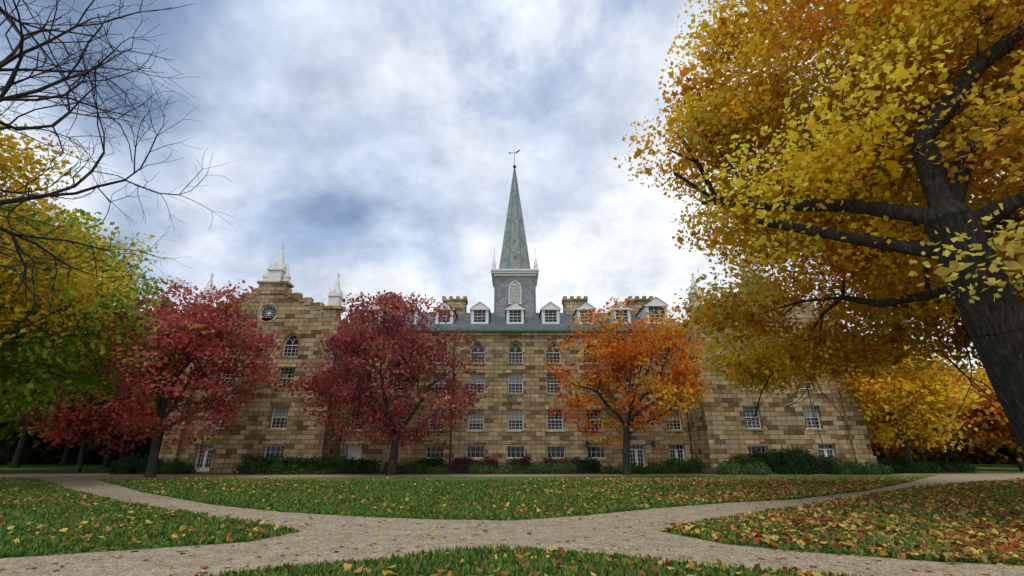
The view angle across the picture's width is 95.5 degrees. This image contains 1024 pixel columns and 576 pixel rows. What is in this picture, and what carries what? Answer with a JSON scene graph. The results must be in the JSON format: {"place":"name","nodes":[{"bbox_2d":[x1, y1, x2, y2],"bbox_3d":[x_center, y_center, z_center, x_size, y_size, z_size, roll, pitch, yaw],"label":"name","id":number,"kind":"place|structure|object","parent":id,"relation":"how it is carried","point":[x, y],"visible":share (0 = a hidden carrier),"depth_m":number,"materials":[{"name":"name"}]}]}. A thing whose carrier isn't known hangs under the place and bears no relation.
{"place":"outdoors","nodes":[
{"label":"outdoors","id":0,"kind":"place"},
{"bbox_2d":[0,282,148,434],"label":"green tree","id":1,"kind":"object","parent":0,"point":[4,429],"depth_m":35.55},
{"bbox_2d":[9,353,165,472],"bbox_3d":[-33.158,9.706,36.999,9.505,9.869,9.663,-13,-23,32],"label":"small tree","id":2,"kind":"object","parent":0,"point":[67,419],"depth_m":35.08,"materials":[{"name":"red plant"}]},
{"bbox_2d":[0,192,179,425],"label":"tall tree","id":3,"kind":"object","parent":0,"point":[28,352],"depth_m":26.36,"materials":[{"name":"green plant"}]},
{"bbox_2d":[93,301,184,462],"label":"tree","id":4,"kind":"object","parent":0,"point":[155,398],"depth_m":43.68,"materials":[{"name":"brown plant"}]},
{"bbox_2d":[101,296,189,467],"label":"tree","id":5,"kind":"object","parent":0,"point":[139,303],"depth_m":45.56,"materials":[{"name":"brown plant"}]},
{"bbox_2d":[0,477,300,557],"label":"lawn","id":6,"kind":"structure","parent":0,"point":[70,552],"depth_m":8.20,"materials":[{"name":"green plant"}]},
{"bbox_2d":[0,474,1023,575],"bbox_3d":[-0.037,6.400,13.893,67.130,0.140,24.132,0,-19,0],"label":"grass","id":7,"kind":"structure","parent":6,"relation":"on","point":[38,544],"depth_m":11.05,"materials":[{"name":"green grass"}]},
{"bbox_2d":[0,476,1023,575],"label":"fallen leaves","id":8,"kind":"object","parent":7,"relation":"on","point":[1009,544],"depth_m":10.80,"materials":[{"name":"plant"}]},
{"bbox_2d":[545,296,716,474],"bbox_3d":[8.001,6.741,33.191,11.557,12.933,12.843,0,-19,0],"label":"orange tree","id":9,"kind":"object","parent":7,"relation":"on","point":[613,350],"depth_m":31.52,"materials":[{"name":"orange plant"}]},
{"bbox_2d":[93,276,324,477],"bbox_3d":[-21.308,5.839,31.205,11.585,13.316,12.548,-9,-21,25],"label":"tree","id":10,"kind":"object","parent":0,"point":[182,319],"depth_m":29.92,"materials":[{"name":"red plant"}]},
{"bbox_2d":[294,290,488,474],"bbox_3d":[-8.685,6.423,33.068,13.823,13.450,13.412,0,-19,0],"label":"maroon tree","id":11,"kind":"object","parent":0,"point":[395,347],"depth_m":31.61,"materials":[{"name":"red plant"}]},
{"bbox_2d":[0,0,1021,378],"label":"sky","id":12,"kind":"structure","parent":0,"point":[371,141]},
{"bbox_2d":[0,474,1023,575],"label":"path gravel","id":13,"kind":"structure","parent":0,"point":[652,543],"depth_m":8.22,"materials":[{"name":"beige gravel"}]},
{"bbox_2d":[0,454,1023,473],"bbox_3d":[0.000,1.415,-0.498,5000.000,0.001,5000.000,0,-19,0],"label":"ground","id":14,"kind":"structure","parent":0,"point":[1004,468],"depth_m":41.73,"materials":[{"name":"green plant"}]},
{"bbox_2d":[0,413,107,464],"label":"tree","id":15,"kind":"object","parent":14,"relation":"on","point":[18,426],"depth_m":54.81,"materials":[{"name":"red plant"}]},
{"bbox_2d":[9,302,118,467],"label":"tree","id":16,"kind":"object","parent":14,"relation":"on","point":[19,452],"depth_m":45.46,"materials":[{"name":"brown plant"}]},
{"bbox_2d":[0,109,159,345],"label":"tall tree","id":17,"kind":"object","parent":14,"relation":"on","point":[92,304],"depth_m":21.58,"materials":[{"name":"plant"}]},
{"bbox_2d":[0,411,164,464],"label":"brush","id":18,"kind":"object","parent":14,"relation":"on","point":[54,455],"visible":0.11,"depth_m":58.86,"materials":[{"name":"green plant"}]},
{"bbox_2d":[0,0,231,320],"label":"bare tree branches","id":19,"kind":"object","parent":14,"relation":"on","point":[23,95],"visible":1,"depth_m":15.67,"materials":[{"name":"brown plant"}]},
{"bbox_2d":[337,149,693,467],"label":"building metalwork","id":20,"kind":"object","parent":14,"relation":"on","point":[513,329],"visible":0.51,"depth_m":40.71,"materials":[{"name":"metal"}]},
{"bbox_2d":[103,446,980,474],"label":"shrub leaves","id":21,"kind":"object","parent":14,"relation":"on","point":[730,466],"visible":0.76,"depth_m":33.31,"materials":[{"name":"green plant"}]},
{"bbox_2d":[192,472,893,473],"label":"mulch beds","id":22,"kind":"object","parent":14,"relation":"on","point":[490,473],"visible":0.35,"depth_m":33.86,"materials":[{"name":"brown soil"}]},
{"bbox_2d":[114,455,972,474],"bbox_3d":[3.561,12.972,34.313,63.663,1.324,5.159,0,-19,0],"label":"shrub","id":23,"kind":"object","parent":14,"relation":"on","point":[564,470],"visible":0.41,"depth_m":33.13,"materials":[{"name":"green plant"}]},
{"bbox_2d":[860,333,893,463],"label":"tree","id":24,"kind":"object","parent":14,"relation":"on","point":[886,457],"depth_m":48.91,"materials":[{"name":"plant"}]},
{"bbox_2d":[836,338,990,464],"bbox_3d":[30.615,9.097,36.642,12.041,10.781,11.183,0,-19,0],"label":"yellow tree","id":25,"kind":"object","parent":14,"relation":"on","point":[919,399],"depth_m":34.93,"materials":[{"name":"yellow plant"}]},
{"bbox_2d":[874,431,1023,463],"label":"brush","id":26,"kind":"object","parent":14,"relation":"on","point":[964,454],"visible":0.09,"depth_m":61.41,"materials":[{"name":"green plant"}]},
{"bbox_2d":[868,430,877,458],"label":"tree","id":27,"kind":"object","parent":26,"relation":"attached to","point":[873,450],"depth_m":58.83,"materials":[{"name":"orange plant"}]},
{"bbox_2d":[896,356,969,462],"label":"tree","id":28,"kind":"object","parent":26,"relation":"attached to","point":[953,376],"depth_m":55.27,"materials":[{"name":"yellow plant"}]},
{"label":"tree branches in the woods","id":29,"kind":"object","parent":14,"relation":"on","visible":0},
{"bbox_2d":[963,368,1017,443],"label":"tree","id":30,"kind":"object","parent":29,"relation":"attached to","point":[981,370],"depth_m":49.28,"materials":[{"name":"plant"}]},
{"bbox_2d":[499,168,530,268],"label":"spire","id":31,"kind":"structure","parent":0,"point":[515,254],"depth_m":49.60,"materials":[{"name":"green metal"}]},
{"bbox_2d":[495,276,534,316],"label":"steeple tower","id":32,"kind":"structure","parent":0,"point":[527,292],"depth_m":46.42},
{"bbox_2d":[158,281,877,472],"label":"building walls","id":33,"kind":"structure","parent":0,"point":[719,431],"depth_m":37.69,"materials":[{"name":"brown stone"}]},
{"bbox_2d":[194,305,834,470],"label":"windows","id":34,"kind":"structure","parent":33,"relation":"attached to","point":[475,422],"depth_m":38.54,"materials":[{"name":"grey glass"}]},
{"bbox_2d":[352,297,677,326],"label":"building roof","id":35,"kind":"structure","parent":33,"relation":"on","point":[462,320],"depth_m":43.26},
{"bbox_2d":[198,245,832,323],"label":"building trim","id":36,"kind":"structure","parent":33,"relation":"attached to","point":[278,270],"depth_m":42.99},
{"bbox_2d":[288,549,750,575],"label":"lawn","id":37,"kind":"structure","parent":0,"point":[529,569],"depth_m":6.30,"materials":[{"name":"green plant"}]},
{"bbox_2d":[613,0,1023,452],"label":"tree","id":38,"kind":"object","parent":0,"point":[903,50],"depth_m":14.10,"materials":[{"name":"yellow plant"}]},
{"bbox_2d":[661,480,1011,564],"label":"lawn","id":39,"kind":"structure","parent":0,"point":[797,549],"depth_m":7.53,"materials":[{"name":"green plant"}]},
{"bbox_2d":[859,369,984,463],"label":"orange tree","id":40,"kind":"object","parent":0,"point":[921,448],"depth_m":40.89,"materials":[{"name":"plant"}]},
{"bbox_2d":[940,372,1023,470],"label":"orange tree","id":41,"kind":"object","parent":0,"point":[990,414],"depth_m":39.03,"materials":[{"name":"orange plant"}]},
{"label":"tree branches in the woods","id":42,"kind":"object","parent":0,"visible":0},
{"bbox_2d":[961,372,1023,454],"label":"tree","id":43,"kind":"object","parent":42,"relation":"attached to","point":[963,441],"depth_m":60.00,"materials":[{"name":"orange plant"}]}
]}

